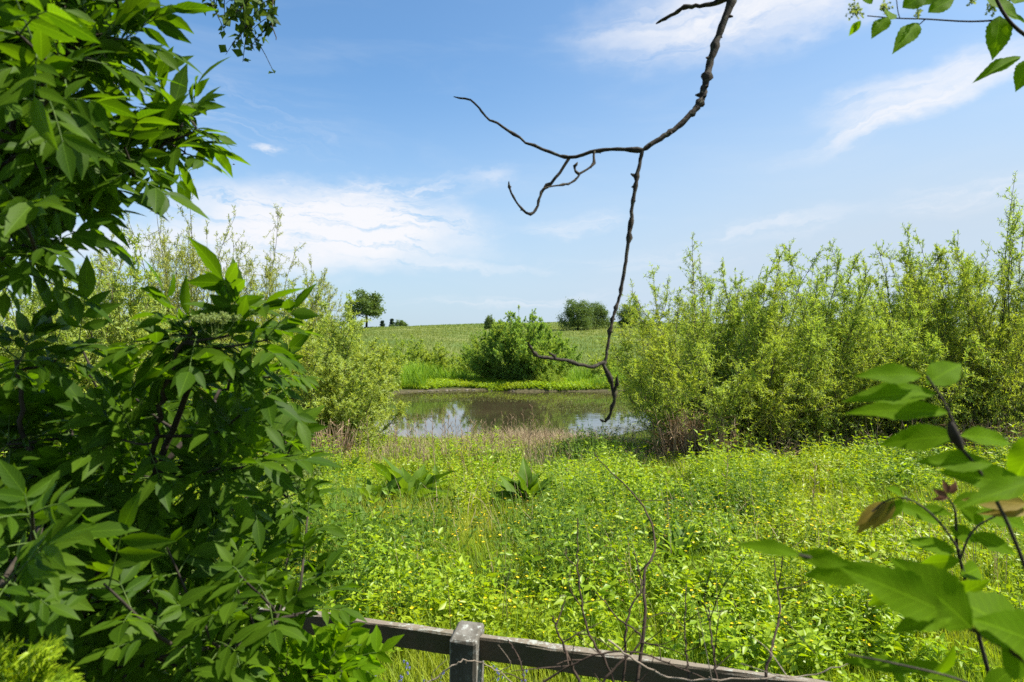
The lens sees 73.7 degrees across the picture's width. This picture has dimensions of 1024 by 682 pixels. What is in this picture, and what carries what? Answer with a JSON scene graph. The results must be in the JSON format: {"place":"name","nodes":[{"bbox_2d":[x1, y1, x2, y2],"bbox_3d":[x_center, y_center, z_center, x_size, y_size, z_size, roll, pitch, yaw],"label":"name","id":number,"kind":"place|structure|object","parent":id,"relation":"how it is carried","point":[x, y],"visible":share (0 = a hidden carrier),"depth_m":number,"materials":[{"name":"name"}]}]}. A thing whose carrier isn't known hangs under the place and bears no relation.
{"place":"outdoors","nodes":[
{"label":"outdoors","id":0,"kind":"place"},
{"bbox_2d":[0,0,1023,327],"label":"sky","id":1,"kind":"structure","parent":0,"point":[807,130],"materials":[{"name":"blue"}]},
{"bbox_2d":[3,323,1023,681],"bbox_3d":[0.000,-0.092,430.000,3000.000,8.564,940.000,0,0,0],"label":"ground","id":2,"kind":"structure","parent":0,"point":[363,339],"depth_m":43.58,"materials":[{"name":"plant"}]},
{"bbox_2d":[0,633,85,681],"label":"feathery plant","id":3,"kind":"object","parent":2,"relation":"on","point":[33,663],"visible":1,"depth_m":1.00,"materials":[{"name":"green plant"}]},
{"bbox_2d":[0,274,123,456],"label":"willow shrub","id":4,"kind":"object","parent":2,"relation":"on","point":[5,323],"visible":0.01,"depth_m":15.28,"materials":[{"name":"green plant"}]},
{"bbox_2d":[0,228,221,456],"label":"willow shrub","id":5,"kind":"object","parent":2,"relation":"on","point":[134,305],"visible":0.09,"depth_m":14.59,"materials":[{"name":"green plant"}]},
{"bbox_2d":[0,0,250,324],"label":"elder shrub","id":6,"kind":"object","parent":2,"relation":"on","point":[66,156],"visible":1,"depth_m":1.30,"materials":[{"name":"green plant"}]},
{"bbox_2d":[68,211,225,388],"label":"willow shrub","id":7,"kind":"object","parent":2,"relation":"on","point":[163,261],"visible":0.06,"depth_m":17.87,"materials":[{"name":"green plant"}]},
{"bbox_2d":[0,237,367,681],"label":"elder shrub","id":8,"kind":"object","parent":2,"relation":"on","point":[111,535],"visible":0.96,"depth_m":1.45,"materials":[{"name":"green plant"}]},
{"bbox_2d":[113,0,280,101],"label":"hawthorn tree","id":9,"kind":"object","parent":2,"relation":"on","point":[233,12],"visible":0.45,"depth_m":2.46,"materials":[{"name":"green plant"}]},
{"bbox_2d":[453,0,736,422],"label":"bare branch","id":10,"kind":"object","parent":9,"relation":"hanging from","point":[706,76],"visible":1,"depth_m":2.02,"materials":[{"name":"brown plant"}]},
{"bbox_2d":[118,169,298,389],"bbox_3d":[-7.953,-0.134,18.646,4.870,9.113,4.312,0,0,-7],"label":"willow shrub","id":11,"kind":"object","parent":2,"relation":"on","point":[193,288],"visible":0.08,"depth_m":18.18,"materials":[{"name":"green plant"}]},
{"bbox_2d":[173,287,362,455],"bbox_3d":[-5.823,1.187,16.008,4.690,5.080,4.413,0,0,-22],"label":"willow shrub","id":12,"kind":"object","parent":2,"relation":"on","point":[312,399],"visible":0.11,"depth_m":15.42,"materials":[{"name":"green plant"}]},
{"bbox_2d":[219,203,344,355],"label":"willow shrub","id":13,"kind":"object","parent":2,"relation":"on","point":[312,282],"visible":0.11,"depth_m":20.05,"materials":[{"name":"green plant"}]},
{"bbox_2d":[230,273,403,434],"bbox_3d":[-5.633,1.075,19.154,5.159,5.903,4.854,0,0,-2],"label":"willow shrub","id":14,"kind":"object","parent":2,"relation":"on","point":[319,328],"visible":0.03,"depth_m":18.73,"materials":[{"name":"green plant"}]},
{"bbox_2d":[238,598,404,681],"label":"elder shrub","id":15,"kind":"object","parent":2,"relation":"on","point":[316,659],"visible":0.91,"depth_m":1.67,"materials":[{"name":"green plant"}]},
{"bbox_2d":[234,292,416,451],"bbox_3d":[-4.720,1.200,17.102,4.413,4.935,4.690,0,0,-14],"label":"willow shrub","id":16,"kind":"object","parent":2,"relation":"on","point":[363,390],"visible":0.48,"depth_m":16.51,"materials":[{"name":"green plant"}]},
{"bbox_2d":[306,418,360,460],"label":"dry reed clump","id":17,"kind":"object","parent":2,"relation":"on","point":[346,440],"visible":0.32,"depth_m":14.23,"materials":[{"name":"plant"}]},
{"bbox_2d":[324,455,365,476],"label":"dock plant","id":18,"kind":"object","parent":2,"relation":"on","point":[354,461],"visible":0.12,"depth_m":12.06,"materials":[{"name":"green plant"}]},
{"bbox_2d":[344,287,385,327],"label":"tree","id":19,"kind":"object","parent":2,"relation":"on","point":[367,305],"visible":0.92,"depth_m":148.21,"materials":[{"name":"green plant"}]},
{"bbox_2d":[344,504,386,539],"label":"dock plant","id":20,"kind":"object","parent":2,"relation":"on","point":[364,512],"visible":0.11,"depth_m":7.70,"materials":[{"name":"green plant"}]},
{"bbox_2d":[365,415,369,447],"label":"dry stalk","id":21,"kind":"object","parent":2,"relation":"on","point":[367,429],"visible":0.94,"depth_m":13.86,"materials":[{"name":"plant"}]},
{"bbox_2d":[343,476,403,509],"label":"dock plant","id":22,"kind":"object","parent":2,"relation":"on","point":[388,484],"visible":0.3,"depth_m":9.57,"materials":[{"name":"green plant"}]},
{"bbox_2d":[388,319,394,326],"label":"conifer tree","id":23,"kind":"object","parent":2,"relation":"on","point":[391,322],"visible":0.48,"depth_m":244.54,"materials":[{"name":"green plant"}]},
{"bbox_2d":[391,319,409,326],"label":"field tree","id":24,"kind":"object","parent":2,"relation":"on","point":[399,323],"visible":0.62,"depth_m":233.97,"materials":[{"name":"green plant"}]},
{"bbox_2d":[375,334,436,370],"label":"bank bush","id":25,"kind":"object","parent":2,"relation":"on","point":[416,353],"visible":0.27,"depth_m":49.54,"materials":[{"name":"green plant"}]},
{"bbox_2d":[403,659,409,675],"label":"bluebell","id":26,"kind":"object","parent":2,"relation":"on","point":[407,663],"visible":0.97,"depth_m":3.79,"materials":[{"name":"purple plant"}]},
{"bbox_2d":[371,457,456,503],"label":"dock plant","id":27,"kind":"object","parent":2,"relation":"on","point":[403,485],"visible":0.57,"depth_m":9.89,"materials":[{"name":"green plant"}]},
{"bbox_2d":[417,431,424,468],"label":"dry stalk","id":28,"kind":"object","parent":2,"relation":"on","point":[420,447],"visible":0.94,"depth_m":11.93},
{"bbox_2d":[14,577,828,681],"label":"wooden fence","id":29,"kind":"object","parent":2,"relation":"on","point":[467,640],"visible":0.36,"depth_m":2.49,"materials":[{"name":"grey wood"}]},
{"bbox_2d":[429,590,430,621],"bbox_3d":[-0.546,1.879,4.532,0.027,0.421,0.026,9,-16,-42],"label":"buttercup","id":30,"kind":"object","parent":2,"relation":"on","point":[429,605],"visible":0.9,"depth_m":4.55,"materials":[{"name":"green plant"}]},
{"bbox_2d":[429,426,435,464],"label":"dry stalk","id":31,"kind":"object","parent":2,"relation":"on","point":[431,445],"visible":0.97,"depth_m":11.95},
{"bbox_2d":[425,465,450,479],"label":"dock plant","id":32,"kind":"object","parent":2,"relation":"on","point":[435,469],"visible":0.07,"depth_m":11.64,"materials":[{"name":"green plant"}]},
{"bbox_2d":[410,342,466,375],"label":"bank bush","id":33,"kind":"object","parent":2,"relation":"on","point":[441,355],"visible":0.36,"depth_m":50.23,"materials":[{"name":"green plant"}]},
{"bbox_2d":[442,425,448,466],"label":"dry stalk","id":34,"kind":"object","parent":2,"relation":"on","point":[445,446],"visible":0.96,"depth_m":12.01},
{"bbox_2d":[448,342,477,374],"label":"bank bush","id":35,"kind":"object","parent":2,"relation":"on","point":[460,358],"visible":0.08,"depth_m":53.06,"materials":[{"name":"green plant"}]},
{"bbox_2d":[423,646,510,681],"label":"bramble stem","id":36,"kind":"object","parent":2,"relation":"on","point":[467,661],"visible":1,"depth_m":1.90,"materials":[{"name":"plant"}]},
{"bbox_2d":[466,419,475,469],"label":"dry stalk","id":37,"kind":"object","parent":2,"relation":"on","point":[470,439],"visible":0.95,"depth_m":12.88,"materials":[{"name":"plant"}]},
{"bbox_2d":[475,419,481,460],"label":"dry stalk","id":38,"kind":"object","parent":2,"relation":"on","point":[477,439],"visible":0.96,"depth_m":13.43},
{"bbox_2d":[483,314,492,330],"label":"tree","id":39,"kind":"object","parent":2,"relation":"on","point":[488,321],"visible":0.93,"depth_m":99.67,"materials":[{"name":"green plant"}]},
{"bbox_2d":[476,450,501,465],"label":"dock plant","id":40,"kind":"object","parent":2,"relation":"on","point":[496,455],"visible":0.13,"depth_m":13.55,"materials":[{"name":"green plant"}]},
{"bbox_2d":[459,318,525,378],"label":"bank bush","id":41,"kind":"object","parent":2,"relation":"on","point":[478,367],"visible":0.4,"depth_m":47.74,"materials":[{"name":"green plant"}]},
{"bbox_2d":[491,663,499,681],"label":"bluebell","id":42,"kind":"object","parent":2,"relation":"on","point":[498,673],"visible":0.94,"depth_m":3.81,"materials":[{"name":"purple plant"}]},
{"bbox_2d":[0,425,1009,517],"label":"leafy weeds","id":43,"kind":"object","parent":2,"relation":"on","point":[510,470],"visible":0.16,"depth_m":12.29,"materials":[{"name":"green plant"}]},
{"bbox_2d":[488,639,524,681],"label":"bramble stem","id":44,"kind":"object","parent":2,"relation":"on","point":[512,647],"visible":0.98,"depth_m":2.09,"materials":[{"name":"plant"}]},
{"bbox_2d":[215,321,801,375],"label":"field crop","id":45,"kind":"object","parent":2,"relation":"on","point":[378,334],"visible":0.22,"depth_m":101.68,"materials":[{"name":"plant"}]},
{"bbox_2d":[0,419,1023,619],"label":"nettle patch","id":46,"kind":"object","parent":2,"relation":"on","point":[317,517],"visible":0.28,"depth_m":6.96,"materials":[{"name":"green plant"}]},
{"bbox_2d":[1,436,1023,681],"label":"meadow herbs","id":47,"kind":"object","parent":2,"relation":"on","point":[755,582],"visible":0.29,"depth_m":5.22,"materials":[{"name":"green plant"}]},
{"bbox_2d":[2,432,1023,681],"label":"meadow grass","id":48,"kind":"structure","parent":2,"relation":"on","point":[430,660],"depth_m":5.80,"materials":[{"name":"plant"}]},
{"bbox_2d":[397,375,631,390],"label":"bank weeds","id":49,"kind":"object","parent":2,"relation":"on","point":[490,384],"visible":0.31,"depth_m":44.31,"materials":[{"name":"green plant"}]},
{"bbox_2d":[516,591,518,630],"bbox_3d":[0.020,1.913,4.596,0.026,0.438,0.027,8,-8,-20],"label":"buttercup","id":50,"kind":"object","parent":2,"relation":"on","point":[517,608],"visible":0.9,"depth_m":4.61,"materials":[{"name":"green plant"}]},
{"bbox_2d":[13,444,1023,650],"bbox_3d":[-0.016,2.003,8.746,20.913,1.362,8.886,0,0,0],"label":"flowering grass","id":51,"kind":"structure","parent":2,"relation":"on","point":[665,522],"depth_m":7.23,"materials":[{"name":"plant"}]},
{"bbox_2d":[473,304,568,381],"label":"bank bush","id":52,"kind":"object","parent":2,"relation":"on","point":[525,363],"visible":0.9,"depth_m":45.91,"materials":[{"name":"green plant"}]},
{"bbox_2d":[376,425,665,455],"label":"dry grass","id":53,"kind":"structure","parent":2,"relation":"on","point":[555,434],"depth_m":18.69,"materials":[{"name":"plant"}]},
{"bbox_2d":[487,457,559,506],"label":"dock plant","id":54,"kind":"object","parent":2,"relation":"on","point":[508,485],"visible":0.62,"depth_m":9.63,"materials":[{"name":"green plant"}]},
{"bbox_2d":[374,354,680,389],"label":"bank reeds","id":55,"kind":"object","parent":2,"relation":"on","point":[415,375],"visible":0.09,"depth_m":45.91,"materials":[{"name":"green plant"}]},
{"bbox_2d":[527,427,532,462],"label":"dry stalk","id":56,"kind":"object","parent":2,"relation":"on","point":[529,442],"visible":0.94,"depth_m":11.55,"materials":[{"name":"plant"}]},
{"bbox_2d":[521,370,543,381],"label":"bank bush","id":57,"kind":"object","parent":2,"relation":"on","point":[540,377],"visible":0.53,"depth_m":45.20,"materials":[{"name":"green plant"}]},
{"bbox_2d":[536,419,543,472],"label":"dry stalk","id":58,"kind":"object","parent":2,"relation":"on","point":[540,441],"visible":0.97,"depth_m":12.68,"materials":[{"name":"plant"}]},
{"bbox_2d":[541,368,563,381],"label":"bank bush","id":59,"kind":"object","parent":2,"relation":"on","point":[555,377],"visible":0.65,"depth_m":44.78,"materials":[{"name":"green plant"}]},
{"bbox_2d":[513,595,602,681],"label":"bramble stem","id":60,"kind":"object","parent":2,"relation":"on","point":[568,657],"visible":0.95,"depth_m":1.72,"materials":[{"name":"plant"}]},
{"bbox_2d":[541,330,582,378],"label":"bank bush","id":61,"kind":"object","parent":2,"relation":"on","point":[563,367],"visible":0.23,"depth_m":48.38,"materials":[{"name":"green plant"}]},
{"bbox_2d":[117,489,1023,681],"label":"clover cover","id":62,"kind":"object","parent":2,"relation":"on","point":[1004,586],"visible":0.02,"depth_m":4.67,"materials":[{"name":"green plant"}]},
{"bbox_2d":[555,297,595,329],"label":"tree","id":63,"kind":"object","parent":2,"relation":"on","point":[580,311],"visible":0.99,"depth_m":114.81,"materials":[{"name":"green plant"}]},
{"bbox_2d":[565,518,614,681],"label":"bramble stem","id":64,"kind":"object","parent":2,"relation":"on","point":[594,644],"visible":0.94,"depth_m":1.91,"materials":[{"name":"plant"}]},
{"bbox_2d":[589,609,598,646],"bbox_3d":[0.559,1.938,4.354,0.029,0.478,0.030,-15,5,-11],"label":"buttercup","id":65,"kind":"object","parent":2,"relation":"on","point":[593,625],"visible":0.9,"depth_m":4.34,"materials":[{"name":"green plant"}]},
{"bbox_2d":[322,457,870,558],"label":"buttercups","id":66,"kind":"object","parent":2,"relation":"on","point":[603,511],"visible":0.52,"depth_m":7.72,"materials":[{"name":"green plant"}]},
{"bbox_2d":[264,437,931,620],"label":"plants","id":67,"kind":"object","parent":2,"relation":"on","point":[391,608],"visible":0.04,"depth_m":6.84,"materials":[{"name":"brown plant"}]},
{"bbox_2d":[573,582,624,617],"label":"dock plant","id":68,"kind":"object","parent":2,"relation":"on","point":[595,597],"visible":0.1,"depth_m":5.18,"materials":[{"name":"green plant"}]},
{"bbox_2d":[585,301,613,329],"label":"tree","id":69,"kind":"object","parent":2,"relation":"on","point":[597,319],"visible":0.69,"depth_m":118.73,"materials":[{"name":"green plant"}]},
{"bbox_2d":[185,432,1023,653],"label":"yellow herbs","id":70,"kind":"object","parent":2,"relation":"on","point":[455,449],"visible":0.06,"depth_m":7.12,"materials":[{"name":"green plant"}]},
{"bbox_2d":[589,348,644,377],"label":"bank bush","id":71,"kind":"object","parent":2,"relation":"on","point":[608,364],"visible":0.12,"depth_m":46.89,"materials":[{"name":"green plant"}]},
{"bbox_2d":[542,625,712,681],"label":"bramble stem","id":72,"kind":"object","parent":2,"relation":"on","point":[576,663],"visible":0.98,"depth_m":1.67,"materials":[{"name":"plant"}]},
{"bbox_2d":[592,552,665,681],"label":"bramble stem","id":73,"kind":"object","parent":2,"relation":"on","point":[624,639],"visible":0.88,"depth_m":1.87,"materials":[{"name":"plant"}]},
{"bbox_2d":[615,302,648,327],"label":"tree","id":74,"kind":"object","parent":2,"relation":"on","point":[621,314],"visible":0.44,"depth_m":123.16,"materials":[{"name":"green plant"}]},
{"bbox_2d":[260,425,1009,581],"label":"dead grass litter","id":75,"kind":"object","parent":2,"relation":"on","point":[626,491],"visible":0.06,"depth_m":9.00,"materials":[{"name":"plant"}]},
{"bbox_2d":[257,432,1014,469],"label":"straw grass","id":76,"kind":"structure","parent":2,"relation":"on","point":[442,451],"depth_m":14.37,"materials":[{"name":"plant"}]},
{"bbox_2d":[594,453,678,681],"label":"bramble stem","id":77,"kind":"object","parent":2,"relation":"on","point":[644,622],"visible":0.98,"depth_m":1.89,"materials":[{"name":"plant"}]},
{"bbox_2d":[578,592,695,681],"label":"bramble stem","id":78,"kind":"object","parent":2,"relation":"on","point":[620,662],"visible":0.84,"depth_m":1.79,"materials":[{"name":"plant"}]},
{"bbox_2d":[641,419,701,461],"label":"dry reed clump","id":79,"kind":"object","parent":2,"relation":"on","point":[664,451],"visible":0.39,"depth_m":14.01,"materials":[{"name":"plant"}]},
{"bbox_2d":[641,520,709,568],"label":"dock plant","id":80,"kind":"object","parent":2,"relation":"on","point":[681,534],"visible":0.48,"depth_m":6.67,"materials":[{"name":"green plant"}]},
{"bbox_2d":[644,407,722,460],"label":"dry reed clump","id":81,"kind":"object","parent":2,"relation":"on","point":[685,448],"visible":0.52,"depth_m":13.79,"materials":[{"name":"plant"}]},
{"bbox_2d":[640,584,734,681],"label":"bramble stem","id":82,"kind":"object","parent":2,"relation":"on","point":[685,650],"visible":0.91,"depth_m":1.73,"materials":[{"name":"plant"}]},
{"bbox_2d":[620,301,773,448],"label":"willow shrub","id":83,"kind":"object","parent":2,"relation":"on","point":[677,345],"visible":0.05,"depth_m":17.22,"materials":[{"name":"green plant"}]},
{"bbox_2d":[677,410,743,462],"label":"dry reed clump","id":84,"kind":"object","parent":2,"relation":"on","point":[722,435],"visible":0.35,"depth_m":13.65,"materials":[{"name":"plant"}]},
{"bbox_2d":[585,232,857,458],"bbox_3d":[4.469,0.166,15.447,5.487,5.651,5.582,0,0,-17],"label":"willow shrub","id":85,"kind":"object","parent":2,"relation":"on","point":[667,385],"visible":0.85,"depth_m":14.70,"materials":[{"name":"green plant"}]},
{"bbox_2d":[704,555,745,681],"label":"bramble stem","id":86,"kind":"object","parent":2,"relation":"on","point":[714,656],"visible":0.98,"depth_m":1.69,"materials":[{"name":"plant"}]},
{"bbox_2d":[722,456,731,511],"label":"dry stalk","id":87,"kind":"object","parent":2,"relation":"on","point":[726,475],"visible":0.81,"depth_m":9.07,"materials":[{"name":"plant"}]},
{"bbox_2d":[608,609,847,681],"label":"bramble stem","id":88,"kind":"object","parent":2,"relation":"on","point":[633,659],"visible":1,"depth_m":1.55,"materials":[{"name":"plant"}]},
{"bbox_2d":[652,279,863,443],"bbox_3d":[7.028,0.823,19.122,5.586,5.105,5.375,0,0,-40],"label":"willow shrub","id":89,"kind":"object","parent":2,"relation":"on","point":[711,321],"visible":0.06,"depth_m":19.01,"materials":[{"name":"green plant"}]},
{"bbox_2d":[763,525,815,681],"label":"bramble stem","id":90,"kind":"object","parent":2,"relation":"on","point":[772,646],"visible":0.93,"depth_m":1.68,"materials":[{"name":"plant"}]},
{"bbox_2d":[695,238,921,457],"bbox_3d":[6.833,0.217,15.901,5.440,5.768,5.111,0,0,21],"label":"willow shrub","id":91,"kind":"object","parent":2,"relation":"on","point":[827,416],"visible":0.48,"depth_m":15.10,"materials":[{"name":"green plant"}]},
{"bbox_2d":[726,411,891,459],"bbox_3d":[6.254,2.336,14.425,4.429,1.929,2.777,0,0,0],"label":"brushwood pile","id":92,"kind":"object","parent":2,"relation":"on","point":[775,448],"visible":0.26,"depth_m":14.38,"materials":[{"name":"wood"}]},
{"bbox_2d":[601,417,1020,503],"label":"tall weeds","id":93,"kind":"object","parent":2,"relation":"on","point":[823,457],"visible":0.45,"depth_m":11.13,"materials":[{"name":"green plant"}]},
{"bbox_2d":[810,461,819,519],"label":"dry stalk","id":94,"kind":"object","parent":2,"relation":"on","point":[814,481],"visible":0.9,"depth_m":8.47,"materials":[{"name":"plant"}]},
{"bbox_2d":[759,410,937,455],"bbox_3d":[7.063,2.312,14.736,4.429,1.929,2.777,0,0,8],"label":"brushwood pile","id":95,"kind":"object","parent":2,"relation":"on","point":[841,440],"visible":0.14,"depth_m":14.72,"materials":[{"name":"wood"}]},
{"bbox_2d":[783,263,916,443],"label":"willow shrub","id":96,"kind":"object","parent":2,"relation":"on","point":[803,289],"visible":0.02,"depth_m":20.11,"materials":[{"name":"green plant"}]},
{"bbox_2d":[736,360,1023,681],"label":"pinnate sapling","id":97,"kind":"object","parent":2,"relation":"on","point":[931,593],"visible":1,"depth_m":0.73,"materials":[{"name":"green plant"}]},
{"bbox_2d":[774,239,1023,446],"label":"willow shrub","id":98,"kind":"object","parent":2,"relation":"on","point":[937,351],"visible":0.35,"depth_m":15.63,"materials":[{"name":"green plant"}]},
{"bbox_2d":[849,418,965,451],"bbox_3d":[8.922,2.277,15.239,2.500,1.736,3.986,0,0,33],"label":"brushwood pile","id":99,"kind":"object","parent":2,"relation":"on","point":[904,428],"visible":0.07,"depth_m":14.44,"materials":[{"name":"wood"}]},
{"bbox_2d":[846,171,1023,446],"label":"willow shrub","id":100,"kind":"object","parent":2,"relation":"on","point":[999,406],"visible":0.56,"depth_m":15.46,"materials":[{"name":"green plant"}]},
{"bbox_2d":[861,249,1020,431],"bbox_3d":[12.983,0.155,20.180,5.984,6.292,5.622,0,0,-19],"label":"willow shrub","id":101,"kind":"object","parent":2,"relation":"on","point":[897,276],"visible":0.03,"depth_m":20.12,"materials":[{"name":"green plant"}]},
{"bbox_2d":[921,421,994,450],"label":"dry reed clump","id":102,"kind":"object","parent":2,"relation":"on","point":[963,438],"visible":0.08,"depth_m":14.37,"materials":[{"name":"plant"}]},
{"bbox_2d":[971,418,1023,456],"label":"dry reed clump","id":103,"kind":"object","parent":2,"relation":"on","point":[1006,432],"visible":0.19,"depth_m":14.54,"materials":[{"name":"plant"}]},
{"bbox_2d":[987,287,1023,390],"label":"willow shrub","id":104,"kind":"object","parent":2,"relation":"on","point":[1011,340],"visible":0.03,"depth_m":17.11,"materials":[{"name":"green plant"}]},
{"bbox_2d":[369,390,672,437],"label":"pond water","id":105,"kind":"structure","parent":0,"point":[474,410],"depth_m":30.55,"materials":[{"name":"liquid"}]},
{"bbox_2d":[391,390,644,435],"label":"pondweed","id":106,"kind":"object","parent":105,"relation":"on","point":[557,399],"visible":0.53,"depth_m":37.01,"materials":[{"name":"plant"}]},
{"bbox_2d":[845,0,1023,91],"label":"leafy twig","id":107,"kind":"object","parent":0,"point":[998,30],"visible":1,"depth_m":1.49,"materials":[{"name":"green plant"}]}
]}

